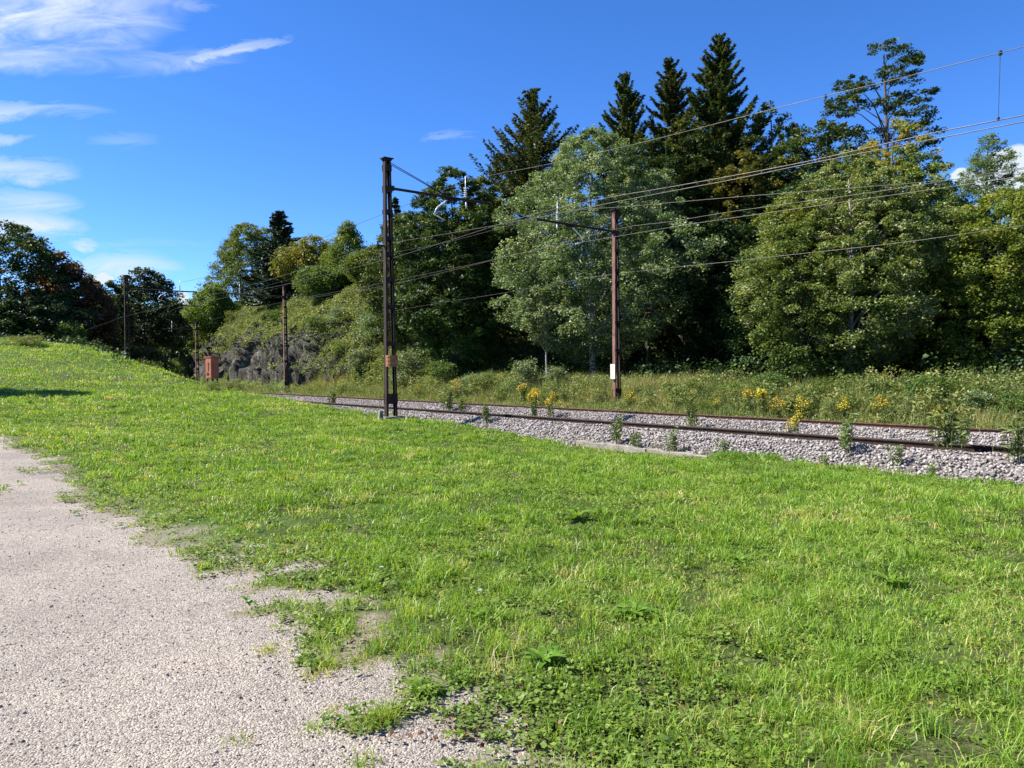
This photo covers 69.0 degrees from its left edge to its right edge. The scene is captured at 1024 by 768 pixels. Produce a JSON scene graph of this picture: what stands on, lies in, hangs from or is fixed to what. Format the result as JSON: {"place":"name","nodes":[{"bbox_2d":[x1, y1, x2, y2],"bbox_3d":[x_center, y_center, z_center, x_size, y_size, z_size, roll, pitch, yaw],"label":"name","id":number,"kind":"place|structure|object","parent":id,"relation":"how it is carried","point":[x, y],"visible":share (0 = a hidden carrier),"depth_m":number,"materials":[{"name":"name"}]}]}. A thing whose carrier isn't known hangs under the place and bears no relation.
{"place":"outdoors","nodes":[
{"label":"outdoors","id":0,"kind":"place"},
{"bbox_2d":[0,435,662,767],"bbox_3d":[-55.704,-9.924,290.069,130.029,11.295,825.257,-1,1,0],"label":"path","id":1,"kind":"structure","parent":0,"point":[82,556],"depth_m":4.00,"materials":[{"name":"grey gravel"}]},
{"bbox_2d":[320,742,381,767],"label":"grass tuft","id":2,"kind":"object","parent":1,"relation":"on","point":[361,762],"visible":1,"depth_m":3.02,"materials":[{"name":"green plant"}]},
{"bbox_2d":[346,689,420,731],"bbox_3d":[-0.583,1.467,3.371,0.391,0.114,0.481,-1,1,0],"label":"grass tuft","id":3,"kind":"object","parent":1,"relation":"on","point":[379,711],"visible":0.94,"depth_m":3.35,"materials":[{"name":"green plant"}]},
{"bbox_2d":[0,305,1023,767],"bbox_3d":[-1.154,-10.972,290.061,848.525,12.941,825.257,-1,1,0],"label":"ground","id":4,"kind":"structure","parent":0,"point":[164,541],"depth_m":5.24,"materials":[{"name":"green plant"}]},
{"bbox_2d":[0,335,46,344],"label":"shrub","id":5,"kind":"object","parent":4,"relation":"on","point":[22,341],"visible":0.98,"depth_m":55.60,"materials":[{"name":"green plant"}]},
{"bbox_2d":[0,219,83,335],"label":"oak tree","id":6,"kind":"object","parent":4,"relation":"on","point":[28,243],"visible":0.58,"depth_m":76.16,"materials":[{"name":"green plant"}]},
{"bbox_2d":[0,294,102,342],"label":"thorn tree","id":7,"kind":"object","parent":4,"relation":"on","point":[60,310],"visible":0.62,"depth_m":71.56,"materials":[{"name":"green plant"}]},
{"bbox_2d":[16,250,121,344],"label":"beech tree","id":8,"kind":"object","parent":4,"relation":"on","point":[89,288],"visible":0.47,"depth_m":81.21,"materials":[{"name":"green plant"}]},
{"bbox_2d":[52,320,88,345],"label":"shrub","id":9,"kind":"object","parent":4,"relation":"on","point":[75,326],"visible":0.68,"depth_m":71.45,"materials":[{"name":"green plant"}]},
{"bbox_2d":[72,273,121,348],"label":"hornbeam tree","id":10,"kind":"object","parent":4,"relation":"on","point":[117,311],"visible":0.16,"depth_m":85.80,"materials":[{"name":"green plant"}]},
{"bbox_2d":[92,280,137,352],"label":"hornbeam tree","id":11,"kind":"object","parent":4,"relation":"on","point":[110,284],"visible":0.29,"depth_m":91.77,"materials":[{"name":"green plant"}]},
{"bbox_2d":[127,346,170,370],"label":"shrub","id":12,"kind":"object","parent":4,"relation":"on","point":[158,355],"visible":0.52,"depth_m":83.87,"materials":[{"name":"green plant"}]},
{"bbox_2d":[112,266,193,360],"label":"oak tree","id":13,"kind":"object","parent":4,"relation":"on","point":[159,334],"visible":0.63,"depth_m":97.99,"materials":[{"name":"green plant"}]},
{"bbox_2d":[122,275,196,358],"bbox_3d":[-26.096,-3.611,55.364,5.295,8.627,0.550,-2,2,-39],"label":"catenary mast","id":14,"kind":"object","parent":4,"relation":"on","point":[127,289],"visible":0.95,"depth_m":53.89,"materials":[{"name":"metal"}]},
{"bbox_2d":[91,293,241,361],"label":"distant wood","id":15,"kind":"object","parent":4,"relation":"on","point":[171,354],"depth_m":138.00,"materials":[{"name":"green plant"}]},
{"bbox_2d":[142,310,194,371],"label":"oak tree","id":16,"kind":"object","parent":4,"relation":"on","point":[182,343],"visible":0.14,"depth_m":117.15,"materials":[{"name":"green plant"}]},
{"bbox_2d":[204,356,219,384],"bbox_3d":[-16.409,-0.640,40.791,0.660,1.731,0.540,0,2,36],"label":"relay cabinet","id":17,"kind":"object","parent":4,"relation":"on","point":[212,368],"visible":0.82,"depth_m":40.59,"materials":[{"name":"brown metal"}]},
{"bbox_2d":[223,284,288,392],"bbox_3d":[-20.841,-3.649,61.153,5.395,9.190,0.550,-2,2,-39],"label":"catenary mast","id":18,"kind":"object","parent":4,"relation":"on","point":[284,324],"visible":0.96,"depth_m":62.50,"materials":[{"name":"metal"}]},
{"bbox_2d":[181,288,566,387],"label":"rock outcrop","id":19,"kind":"object","parent":4,"relation":"on","point":[240,362],"visible":0.23,"depth_m":69.65,"materials":[{"name":"grey stone"}]},
{"bbox_2d":[180,281,240,335],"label":"birch tree","id":20,"kind":"object","parent":19,"relation":"on","point":[214,309],"visible":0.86,"depth_m":92.41,"materials":[{"name":"green plant"}]},
{"bbox_2d":[195,222,276,304],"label":"birch tree","id":21,"kind":"object","parent":19,"relation":"on","point":[226,257],"visible":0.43,"depth_m":98.36,"materials":[{"name":"green plant"}]},
{"bbox_2d":[233,210,304,306],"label":"spruce tree","id":22,"kind":"object","parent":19,"relation":"on","point":[279,232],"visible":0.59,"depth_m":81.86,"materials":[{"name":"green plant"}]},
{"bbox_2d":[267,233,339,288],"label":"cherry tree","id":23,"kind":"object","parent":19,"relation":"on","point":[283,261],"visible":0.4,"depth_m":78.80,"materials":[{"name":"green plant"}]},
{"bbox_2d":[290,263,353,302],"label":"rowan tree","id":24,"kind":"object","parent":19,"relation":"on","point":[314,286],"visible":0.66,"depth_m":70.76,"materials":[{"name":"green plant"}]},
{"bbox_2d":[315,219,366,291],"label":"rowan tree","id":25,"kind":"object","parent":19,"relation":"on","point":[349,237],"visible":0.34,"depth_m":73.09,"materials":[{"name":"green plant"}]},
{"bbox_2d":[343,345,373,371],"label":"shrub","id":26,"kind":"object","parent":19,"relation":"on","point":[360,354],"visible":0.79,"depth_m":56.25,"materials":[{"name":"green plant"}]},
{"bbox_2d":[337,243,399,285],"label":"rowan tree","id":27,"kind":"object","parent":19,"relation":"on","point":[354,273],"visible":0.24,"depth_m":65.92,"materials":[{"name":"green plant"}]},
{"bbox_2d":[353,312,383,339],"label":"shrub","id":28,"kind":"object","parent":19,"relation":"on","point":[366,322],"visible":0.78,"depth_m":57.98,"materials":[{"name":"green plant"}]},
{"bbox_2d":[356,211,459,345],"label":"hornbeam tree","id":29,"kind":"object","parent":4,"relation":"on","point":[375,301],"visible":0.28,"depth_m":54.47,"materials":[{"name":"green plant"}]},
{"bbox_2d":[388,346,428,387],"bbox_3d":[-6.804,-1.008,50.546,3.364,3.106,2.920,-1,1,2],"label":"shrub","id":30,"kind":"object","parent":4,"relation":"on","point":[411,365],"visible":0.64,"depth_m":50.13,"materials":[{"name":"green plant"}]},
{"bbox_2d":[376,156,490,419],"bbox_3d":[-2.615,-3.116,26.147,4.774,8.918,0.583,-2,2,-39],"label":"catenary mast","id":31,"kind":"object","parent":4,"relation":"on","point":[388,188],"visible":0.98,"depth_m":24.89,"materials":[{"name":"metal"}]},
{"bbox_2d":[90,121,1023,328],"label":"feeder wire","id":32,"kind":"object","parent":31,"relation":"attached to","point":[673,190],"visible":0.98,"depth_m":15.00,"materials":[{"name":"metal"}]},
{"bbox_2d":[184,46,1023,281],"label":"messenger wire","id":33,"kind":"object","parent":31,"relation":"attached to","point":[686,131],"visible":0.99,"depth_m":18.82,"materials":[{"name":"metal"}]},
{"bbox_2d":[997,50,1002,120],"bbox_3d":[9.286,-5.679,14.190,0.079,1.314,0.050,-1,1,0],"label":"dropper","id":34,"kind":"object","parent":33,"relation":"hanging from","point":[998,117],"visible":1,"depth_m":14.19,"materials":[{"name":"metal"}]},
{"bbox_2d":[171,115,1023,310],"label":"contact wire","id":35,"kind":"object","parent":34,"relation":"hanging from","point":[684,184],"visible":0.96,"depth_m":19.09,"materials":[{"name":"metal"}]},
{"bbox_2d":[425,360,461,384],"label":"shrub","id":36,"kind":"object","parent":4,"relation":"on","point":[440,372],"visible":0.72,"depth_m":48.22,"materials":[{"name":"green plant"}]},
{"bbox_2d":[382,165,517,363],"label":"oak tree","id":37,"kind":"object","parent":4,"relation":"on","point":[412,287],"visible":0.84,"depth_m":49.75,"materials":[{"name":"green plant"}]},
{"bbox_2d":[412,299,500,372],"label":"hazel tree","id":38,"kind":"object","parent":4,"relation":"on","point":[479,361],"visible":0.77,"depth_m":49.84,"materials":[{"name":"green plant"}]},
{"bbox_2d":[462,371,494,397],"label":"shrub","id":39,"kind":"object","parent":4,"relation":"on","point":[487,375],"visible":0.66,"depth_m":42.20,"materials":[{"name":"green plant"}]},
{"bbox_2d":[442,175,523,358],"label":"larch tree","id":40,"kind":"object","parent":4,"relation":"on","point":[496,202],"visible":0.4,"depth_m":51.97,"materials":[{"name":"green plant"}]},
{"bbox_2d":[480,150,539,328],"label":"pine tree","id":41,"kind":"object","parent":4,"relation":"on","point":[503,195],"visible":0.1,"depth_m":56.77,"materials":[{"name":"green plant"}]},
{"bbox_2d":[0,374,1023,767],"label":"clover","id":42,"kind":"object","parent":4,"relation":"on","point":[628,722],"visible":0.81,"depth_m":4.78,"materials":[{"name":"green plant"}]},
{"bbox_2d":[0,276,1023,428],"bbox_3d":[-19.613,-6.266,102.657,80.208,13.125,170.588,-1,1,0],"label":"undergrowth","id":43,"kind":"object","parent":4,"relation":"on","point":[252,317],"visible":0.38,"depth_m":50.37,"materials":[{"name":"green plant"}]},
{"bbox_2d":[29,499,1013,767],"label":"fallen leaves","id":44,"kind":"object","parent":4,"relation":"on","point":[435,737],"visible":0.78,"depth_m":3.28,"materials":[{"name":"plant"}]},
{"bbox_2d":[501,356,541,389],"bbox_3d":[0.554,-0.383,41.217,2.231,2.373,2.571,-1,1,-17],"label":"shrub","id":45,"kind":"object","parent":4,"relation":"on","point":[523,370],"visible":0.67,"depth_m":40.82,"materials":[{"name":"green plant"}]},
{"bbox_2d":[467,87,596,351],"bbox_3d":[1.627,-12.213,55.265,9.545,19.861,9.999,-2,2,-30],"label":"pine tree","id":46,"kind":"object","parent":4,"relation":"on","point":[532,130],"visible":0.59,"depth_m":54.44,"materials":[{"name":"green plant"}]},
{"bbox_2d":[519,645,565,667],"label":"broadleaf plant","id":47,"kind":"object","parent":4,"relation":"on","point":[551,653],"visible":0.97,"depth_m":3.98,"materials":[{"name":"green plant"}]},
{"bbox_2d":[517,284,575,379],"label":"young aspen tree","id":48,"kind":"object","parent":4,"relation":"on","point":[528,312],"visible":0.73,"depth_m":42.54,"materials":[{"name":"green plant"}]},
{"bbox_2d":[540,362,570,393],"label":"shrub","id":49,"kind":"object","parent":4,"relation":"on","point":[555,375],"visible":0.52,"depth_m":39.29,"materials":[{"name":"green plant"}]},
{"bbox_2d":[535,202,621,399],"bbox_3d":[2.990,-3.201,32.057,5.095,9.082,0.550,-2,2,-39],"label":"catenary mast","id":50,"kind":"object","parent":4,"relation":"on","point":[615,294],"visible":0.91,"depth_m":33.33,"materials":[{"name":"metal"}]},
{"bbox_2d":[216,176,1022,318],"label":"contact wire","id":51,"kind":"object","parent":50,"relation":"attached to","point":[708,221],"visible":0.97,"depth_m":23.24,"materials":[{"name":"metal"}]},
{"bbox_2d":[252,169,1022,289],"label":"messenger wire","id":52,"kind":"object","parent":50,"relation":"attached to","point":[716,198],"visible":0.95,"depth_m":24.03,"materials":[{"name":"metal"}]},
{"bbox_2d":[288,167,1023,300],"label":"feeder wire","id":53,"kind":"object","parent":50,"relation":"attached to","point":[720,213],"visible":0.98,"depth_m":27.63,"materials":[{"name":"metal"}]},
{"bbox_2d":[361,225,1023,317],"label":"feeder wire","id":54,"kind":"object","parent":50,"relation":"attached to","point":[742,260],"visible":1,"depth_m":27.87,"materials":[{"name":"metal"}]},
{"bbox_2d":[485,124,727,379],"bbox_3d":[4.979,-7.432,44.877,13.301,16.211,14.008,-1,1,0],"label":"poplar tree","id":55,"kind":"object","parent":4,"relation":"on","point":[590,264],"visible":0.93,"depth_m":42.50,"materials":[{"name":"green plant"}]},
{"bbox_2d":[576,440,647,453],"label":"concrete kerb","id":56,"kind":"structure","parent":4,"relation":"on","point":[626,448],"depth_m":17.94,"materials":[{"name":"grey concrete"}]},
{"bbox_2d":[587,70,651,370],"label":"fir tree","id":57,"kind":"object","parent":4,"relation":"on","point":[628,103],"visible":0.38,"depth_m":55.11,"materials":[{"name":"green plant"}]},
{"bbox_2d":[585,262,668,371],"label":"beech tree","id":58,"kind":"object","parent":4,"relation":"on","point":[634,353],"visible":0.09,"depth_m":53.86,"materials":[{"name":"green plant"}]},
{"bbox_2d":[244,393,1023,484],"bbox_3d":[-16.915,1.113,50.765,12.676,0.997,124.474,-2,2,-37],"label":"ballast stones","id":59,"kind":"object","parent":4,"relation":"on","point":[812,451],"visible":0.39,"depth_m":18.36,"materials":[{"name":"grey gravel"}]},
{"bbox_2d":[174,373,1021,481],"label":"wild stalks","id":60,"kind":"object","parent":59,"relation":"on","point":[680,444],"visible":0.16,"depth_m":17.65,"materials":[{"name":"green plant"}]},
{"bbox_2d":[609,413,624,443],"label":"weed plant","id":61,"kind":"object","parent":59,"relation":"on","point":[618,431],"visible":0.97,"depth_m":19.15,"materials":[{"name":"green plant"}]},
{"bbox_2d":[239,391,1017,433],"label":"rail","id":62,"kind":"object","parent":59,"relation":"on","point":[901,426],"visible":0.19,"depth_m":23.22,"materials":[{"name":"metal"}]},
{"bbox_2d":[299,401,1023,453],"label":"rail","id":63,"kind":"object","parent":59,"relation":"on","point":[930,445],"visible":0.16,"depth_m":18.01,"materials":[{"name":"brown metal"}]},
{"bbox_2d":[310,401,1017,447],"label":"rail","id":64,"kind":"object","parent":59,"relation":"on","point":[696,426],"visible":0.06,"depth_m":20.46,"materials":[{"name":"brown metal"}]},
{"bbox_2d":[683,398,698,425],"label":"weed plant","id":65,"kind":"object","parent":59,"relation":"on","point":[691,413],"visible":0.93,"depth_m":21.88,"materials":[{"name":"green plant"}]},
{"bbox_2d":[836,413,858,451],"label":"weed plant","id":66,"kind":"object","parent":59,"relation":"on","point":[845,435],"visible":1,"depth_m":14.97,"materials":[{"name":"green plant"}]},
{"bbox_2d":[924,393,960,450],"bbox_3d":[8.139,0.723,14.010,0.624,1.131,0.650,0,2,42],"label":"weed plant","id":67,"kind":"object","parent":59,"relation":"on","point":[949,429],"visible":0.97,"depth_m":13.94,"materials":[{"name":"green plant"}]},
{"bbox_2d":[954,407,977,443],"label":"weed plant","id":68,"kind":"object","parent":59,"relation":"on","point":[964,431],"visible":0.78,"depth_m":14.80,"materials":[{"name":"green plant"}]},
{"bbox_2d":[998,411,1023,462],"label":"weed plant","id":69,"kind":"object","parent":59,"relation":"on","point":[1019,437],"visible":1,"depth_m":12.74,"materials":[{"name":"green plant"}]},
{"bbox_2d":[608,599,661,615],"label":"broadleaf plant","id":70,"kind":"object","parent":4,"relation":"on","point":[631,611],"visible":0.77,"depth_m":4.80,"materials":[{"name":"green plant"}]},
{"bbox_2d":[595,134,702,374],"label":"oak tree","id":71,"kind":"object","parent":4,"relation":"on","point":[645,155],"visible":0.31,"depth_m":50.48,"materials":[{"name":"green plant"}]},
{"bbox_2d":[283,338,1023,429],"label":"verge grass","id":72,"kind":"structure","parent":4,"relation":"on","point":[1001,419],"depth_m":31.21,"materials":[{"name":"green plant"}]},
{"bbox_2d":[597,56,728,375],"bbox_3d":[11.388,-12.019,54.287,10.822,23.779,10.914,-1,1,0],"label":"fir tree","id":73,"kind":"object","parent":4,"relation":"on","point":[671,95],"visible":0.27,"depth_m":53.67,"materials":[{"name":"green plant"}]},
{"bbox_2d":[630,233,729,370],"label":"beech tree","id":74,"kind":"object","parent":4,"relation":"on","point":[658,346],"visible":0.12,"depth_m":49.59,"materials":[{"name":"green plant"}]},
{"bbox_2d":[651,109,746,360],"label":"oak tree","id":75,"kind":"object","parent":4,"relation":"on","point":[711,153],"visible":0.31,"depth_m":50.49,"materials":[{"name":"green plant"}]},
{"bbox_2d":[649,211,757,377],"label":"beech tree","id":76,"kind":"object","parent":4,"relation":"on","point":[726,229],"visible":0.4,"depth_m":42.44,"materials":[{"name":"green plant"}]},
{"bbox_2d":[624,31,793,287],"bbox_3d":[15.073,-12.628,54.073,12.780,25.206,13.434,0,1,27],"label":"fir tree","id":77,"kind":"object","parent":4,"relation":"on","point":[716,79],"visible":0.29,"depth_m":52.20,"materials":[{"name":"green plant"}]},
{"bbox_2d":[682,246,757,373],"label":"beech tree","id":78,"kind":"object","parent":4,"relation":"on","point":[715,271],"visible":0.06,"depth_m":43.92,"materials":[{"name":"green plant"}]},
{"bbox_2d":[698,149,782,261],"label":"oak tree","id":79,"kind":"object","parent":4,"relation":"on","point":[753,165],"visible":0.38,"depth_m":48.73,"materials":[{"name":"green plant"}]},
{"bbox_2d":[704,244,817,381],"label":"beech tree","id":80,"kind":"object","parent":4,"relation":"on","point":[736,339],"visible":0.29,"depth_m":40.44,"materials":[{"name":"green plant"}]},
{"bbox_2d":[746,370,788,400],"bbox_3d":[10.271,0.166,29.797,1.914,1.532,1.699,-2,2,-44],"label":"shrub","id":81,"kind":"object","parent":4,"relation":"on","point":[772,377],"visible":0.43,"depth_m":29.51,"materials":[{"name":"green plant"}]},
{"bbox_2d":[721,100,814,369],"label":"oak tree","id":82,"kind":"object","parent":4,"relation":"on","point":[758,119],"visible":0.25,"depth_m":50.86,"materials":[{"name":"green plant"}]},
{"bbox_2d":[710,180,844,289],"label":"beech tree","id":83,"kind":"object","parent":4,"relation":"on","point":[785,188],"visible":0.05,"depth_m":47.52,"materials":[{"name":"green plant"}]},
{"bbox_2d":[742,196,838,384],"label":"hazel tree","id":84,"kind":"object","parent":4,"relation":"on","point":[791,214],"visible":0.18,"depth_m":34.05,"materials":[{"name":"green plant"}]},
{"bbox_2d":[749,217,849,385],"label":"hazel tree","id":85,"kind":"object","parent":4,"relation":"on","point":[776,318],"visible":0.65,"depth_m":32.21,"materials":[{"name":"green plant"}]},
{"bbox_2d":[752,118,872,240],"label":"oak tree","id":86,"kind":"object","parent":4,"relation":"on","point":[792,143],"visible":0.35,"depth_m":47.69,"materials":[{"name":"green plant"}]},
{"bbox_2d":[750,183,883,379],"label":"beech tree","id":87,"kind":"object","parent":4,"relation":"on","point":[755,238],"visible":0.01,"depth_m":41.30,"materials":[{"name":"green plant"}]},
{"bbox_2d":[807,374,856,403],"bbox_3d":[11.756,0.298,27.232,1.784,1.407,1.749,-1,1,-19],"label":"shrub","id":88,"kind":"object","parent":4,"relation":"on","point":[832,385],"visible":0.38,"depth_m":27.16,"materials":[{"name":"green plant"}]},
{"bbox_2d":[817,398,849,420],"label":"shrub","id":89,"kind":"object","parent":4,"relation":"on","point":[824,402],"visible":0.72,"depth_m":25.21,"materials":[{"name":"green plant"}]},
{"bbox_2d":[726,148,985,385],"bbox_3d":[14.764,-4.813,33.391,10.155,11.178,9.839,-1,1,0],"label":"aspen tree","id":90,"kind":"object","parent":4,"relation":"on","point":[887,352],"visible":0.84,"depth_m":31.27,"materials":[{"name":"green plant"}]},
{"bbox_2d":[816,37,947,372],"bbox_3d":[22.518,-10.570,45.211,7.323,21.206,7.824,-1,1,0],"label":"ash tree","id":91,"kind":"object","parent":4,"relation":"on","point":[915,59],"visible":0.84,"depth_m":44.85,"materials":[{"name":"green plant"}]},
{"bbox_2d":[833,230,941,376],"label":"beech tree","id":92,"kind":"object","parent":4,"relation":"on","point":[869,295],"visible":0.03,"depth_m":36.08,"materials":[{"name":"green plant"}]},
{"bbox_2d":[834,117,955,379],"bbox_3d":[18.272,-6.085,36.051,5.723,13.358,5.750,-1,1,-16],"label":"aspen tree","id":93,"kind":"object","parent":4,"relation":"on","point":[905,130],"visible":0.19,"depth_m":34.89,"materials":[{"name":"green plant"}]},
{"bbox_2d":[854,152,993,377],"bbox_3d":[18.701,-4.984,34.312,5.931,11.451,5.564,0,1,15],"label":"aspen tree","id":94,"kind":"object","parent":4,"relation":"on","point":[914,161],"visible":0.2,"depth_m":33.41,"materials":[{"name":"green plant"}]},
{"bbox_2d":[898,370,956,404],"bbox_3d":[13.901,0.272,24.725,1.822,1.458,1.617,-1,1,-18],"label":"shrub","id":95,"kind":"object","parent":4,"relation":"on","point":[942,380],"visible":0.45,"depth_m":24.55,"materials":[{"name":"green plant"}]},
{"bbox_2d":[884,220,1021,377],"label":"beech tree","id":96,"kind":"object","parent":4,"relation":"on","point":[985,345],"visible":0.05,"depth_m":32.46,"materials":[{"name":"green plant"}]},
{"bbox_2d":[888,218,1021,382],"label":"hornbeam tree","id":97,"kind":"object","parent":4,"relation":"on","point":[984,279],"visible":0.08,"depth_m":32.66,"materials":[{"name":"green plant"}]},
{"bbox_2d":[907,185,1023,385],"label":"maple tree","id":98,"kind":"object","parent":4,"relation":"on","point":[997,322],"visible":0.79,"depth_m":29.87,"materials":[{"name":"green plant"}]},
{"bbox_2d":[958,387,996,416],"bbox_3d":[14.336,0.623,22.978,1.201,1.069,1.042,0,2,35],"label":"shrub","id":99,"kind":"object","parent":4,"relation":"on","point":[982,400],"visible":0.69,"depth_m":22.92,"materials":[{"name":"green plant"}]},
{"bbox_2d":[955,132,1020,214],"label":"willow tree","id":100,"kind":"object","parent":4,"relation":"on","point":[978,159],"visible":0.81,"depth_m":57.16,"materials":[{"name":"green plant"}]},
{"bbox_2d":[986,389,1023,419],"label":"shrub","id":101,"kind":"object","parent":4,"relation":"on","point":[1010,403],"visible":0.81,"depth_m":21.88,"materials":[{"name":"green plant"}]},
{"bbox_2d":[0,0,1023,310],"label":"sky","id":102,"kind":"structure","parent":0,"point":[134,133],"materials":[{"name":"blue"}]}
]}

